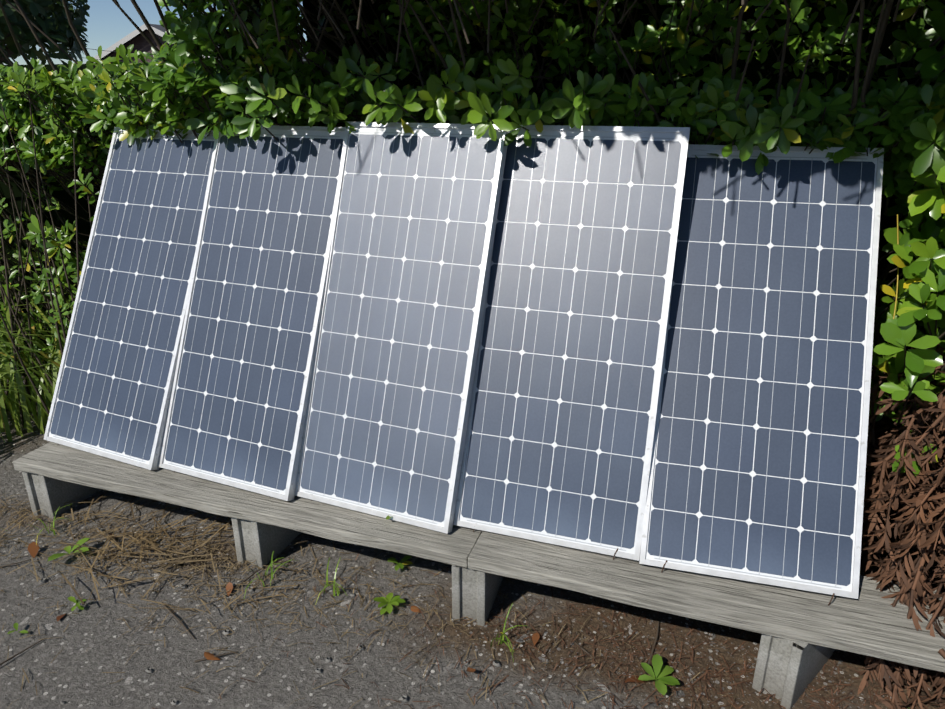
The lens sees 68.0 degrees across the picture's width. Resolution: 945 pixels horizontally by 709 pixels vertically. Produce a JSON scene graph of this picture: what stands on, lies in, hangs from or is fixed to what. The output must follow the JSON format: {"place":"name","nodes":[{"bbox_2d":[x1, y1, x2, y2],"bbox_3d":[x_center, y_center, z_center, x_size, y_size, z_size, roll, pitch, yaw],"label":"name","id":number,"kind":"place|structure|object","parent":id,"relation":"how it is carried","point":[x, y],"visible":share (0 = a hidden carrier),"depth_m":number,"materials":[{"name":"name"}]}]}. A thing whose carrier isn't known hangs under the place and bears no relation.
{"place":"outdoors","nodes":[
{"label":"outdoors","id":0,"kind":"place"},
{"bbox_2d":[0,246,74,442],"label":"tall grass","id":1,"kind":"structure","parent":0,"point":[9,372],"depth_m":3.14,"materials":[{"name":"green plant"}]},
{"bbox_2d":[3,0,306,64],"label":"sky","id":2,"kind":"structure","parent":0,"point":[107,25],"materials":[{"name":"blue"}]},
{"bbox_2d":[84,24,307,96],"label":"neighbour house","id":3,"kind":"structure","parent":0,"point":[138,40],"depth_m":30.15,"materials":[{"name":"white paint"}]},
{"bbox_2d":[0,361,944,708],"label":"ground","id":4,"kind":"structure","parent":0,"point":[74,675],"depth_m":1.97,"materials":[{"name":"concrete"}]},
{"bbox_2d":[0,0,89,64],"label":"distant tree","id":5,"kind":"object","parent":4,"relation":"on","point":[55,27],"visible":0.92,"depth_m":13.27,"materials":[{"name":"green plant"}]},
{"bbox_2d":[0,41,111,427],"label":"shrub","id":6,"kind":"object","parent":4,"relation":"on","point":[19,258],"visible":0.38,"depth_m":2.93,"materials":[{"name":"green plant"}]},
{"bbox_2d":[22,471,99,519],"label":"concrete block","id":7,"kind":"structure","parent":4,"relation":"on","point":[48,496],"depth_m":2.52,"materials":[{"name":"grey concrete"}]},
{"bbox_2d":[13,442,482,567],"bbox_3d":[-0.773,0.443,2.332,1.692,0.043,0.275,7,22,17],"label":"plank","id":8,"kind":"object","parent":7,"relation":"on","point":[456,545],"visible":0.46,"depth_m":2.21,"materials":[{"name":"grey wood"}]},
{"bbox_2d":[44,127,214,469],"bbox_3d":[-1.218,-0.233,2.533,0.540,1.200,0.037,9,-4,23],"label":"solar panel","id":9,"kind":"object","parent":8,"relation":"on","point":[112,392],"visible":0.9,"depth_m":2.52,"materials":[{"name":"glass"}]},
{"bbox_2d":[158,124,344,500],"bbox_3d":[-0.726,-0.168,2.330,0.540,1.200,0.036,9,-2,22],"label":"solar panel","id":10,"kind":"object","parent":8,"relation":"on","point":[238,403],"visible":0.85,"depth_m":2.31,"materials":[{"name":"glass"}]},
{"bbox_2d":[295,121,509,533],"bbox_3d":[-0.230,-0.108,2.146,0.540,1.200,0.037,8,1,21],"label":"solar panel","id":11,"kind":"object","parent":8,"relation":"on","point":[414,218],"visible":0.96,"depth_m":2.12,"materials":[{"name":"glass"}]},
{"bbox_2d":[58,444,834,605],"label":"nails","id":12,"kind":"object","parent":8,"relation":"on","point":[665,564],"visible":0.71,"depth_m":1.89,"materials":[{"name":"brown"}]},
{"bbox_2d":[231,517,300,569],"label":"concrete block","id":13,"kind":"structure","parent":4,"relation":"on","point":[259,542],"depth_m":2.26,"materials":[{"name":"grey concrete"}]},
{"bbox_2d":[27,533,645,682],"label":"fallen leaves","id":14,"kind":"object","parent":4,"relation":"on","point":[33,548],"visible":0.88,"depth_m":2.05,"materials":[{"name":"brown plant"}]},
{"bbox_2d":[0,528,771,704],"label":"stones and twigs","id":15,"kind":"object","parent":4,"relation":"on","point":[317,670],"visible":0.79,"depth_m":1.94,"materials":[{"name":"grey"}]},
{"bbox_2d":[1,504,908,707],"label":"weeds","id":16,"kind":"object","parent":4,"relation":"on","point":[660,671],"visible":0.92,"depth_m":2.07,"materials":[{"name":"green plant"}]},
{"bbox_2d":[0,489,943,708],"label":"dry grass litter","id":17,"kind":"object","parent":4,"relation":"on","point":[156,549],"visible":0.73,"depth_m":2.12,"materials":[{"name":"plant"}]},
{"bbox_2d":[0,0,944,481],"bbox_3d":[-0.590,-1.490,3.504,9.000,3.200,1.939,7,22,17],"label":"hedge","id":18,"kind":"object","parent":4,"relation":"on","point":[756,70],"visible":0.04,"depth_m":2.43,"materials":[{"name":"green plant"}]},
{"bbox_2d":[114,0,900,61],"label":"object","id":19,"kind":"object","parent":18,"relation":"attached to","point":[329,12],"visible":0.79,"depth_m":2.01,"materials":[{"name":"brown plant"}]},
{"bbox_2d":[452,565,503,625],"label":"concrete block","id":20,"kind":"structure","parent":4,"relation":"on","point":[474,593],"depth_m":2.01,"materials":[{"name":"grey concrete"}]},
{"bbox_2d":[468,531,944,671],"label":"plank","id":21,"kind":"object","parent":20,"relation":"on","point":[870,621],"visible":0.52,"depth_m":1.80,"materials":[{"name":"grey wood"}]},
{"bbox_2d":[453,125,689,560],"bbox_3d":[0.277,-0.060,2.019,0.540,1.200,0.036,7,-1,17],"label":"solar panel","id":22,"kind":"object","parent":21,"relation":"on","point":[559,440],"visible":0.85,"depth_m":2.00,"materials":[{"name":"glass"}]},
{"bbox_2d":[639,144,883,598],"bbox_3d":[0.793,0.004,1.924,0.540,1.200,0.036,6,-7,14],"label":"solar panel","id":23,"kind":"object","parent":21,"relation":"on","point":[758,465],"visible":0.88,"depth_m":1.90,"materials":[{"name":"glass"}]},
{"bbox_2d":[752,634,835,708],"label":"concrete block","id":24,"kind":"structure","parent":4,"relation":"on","point":[787,671],"depth_m":1.75,"materials":[{"name":"grey concrete"}]},
{"bbox_2d":[857,327,944,708],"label":"dried foliage","id":25,"kind":"object","parent":4,"relation":"on","point":[890,487],"visible":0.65,"depth_m":1.79,"materials":[{"name":"brown plant"}]},
{"bbox_2d":[873,11,944,476],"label":"broadleaf shrub","id":26,"kind":"object","parent":4,"relation":"on","point":[927,265],"visible":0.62,"depth_m":1.83,"materials":[{"name":"green plant"}]},
{"bbox_2d":[887,214,898,343],"bbox_3d":[1.177,-0.204,1.948,0.024,0.341,0.183,7,22,17],"label":"stem","id":27,"kind":"object","parent":26,"relation":"attached to","point":[897,272],"visible":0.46,"depth_m":1.97,"materials":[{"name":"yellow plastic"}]},
{"bbox_2d":[878,451,944,590],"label":"dead cedar","id":28,"kind":"object","parent":4,"relation":"on","point":[914,557],"visible":0.08,"depth_m":2.14,"materials":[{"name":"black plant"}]}
]}

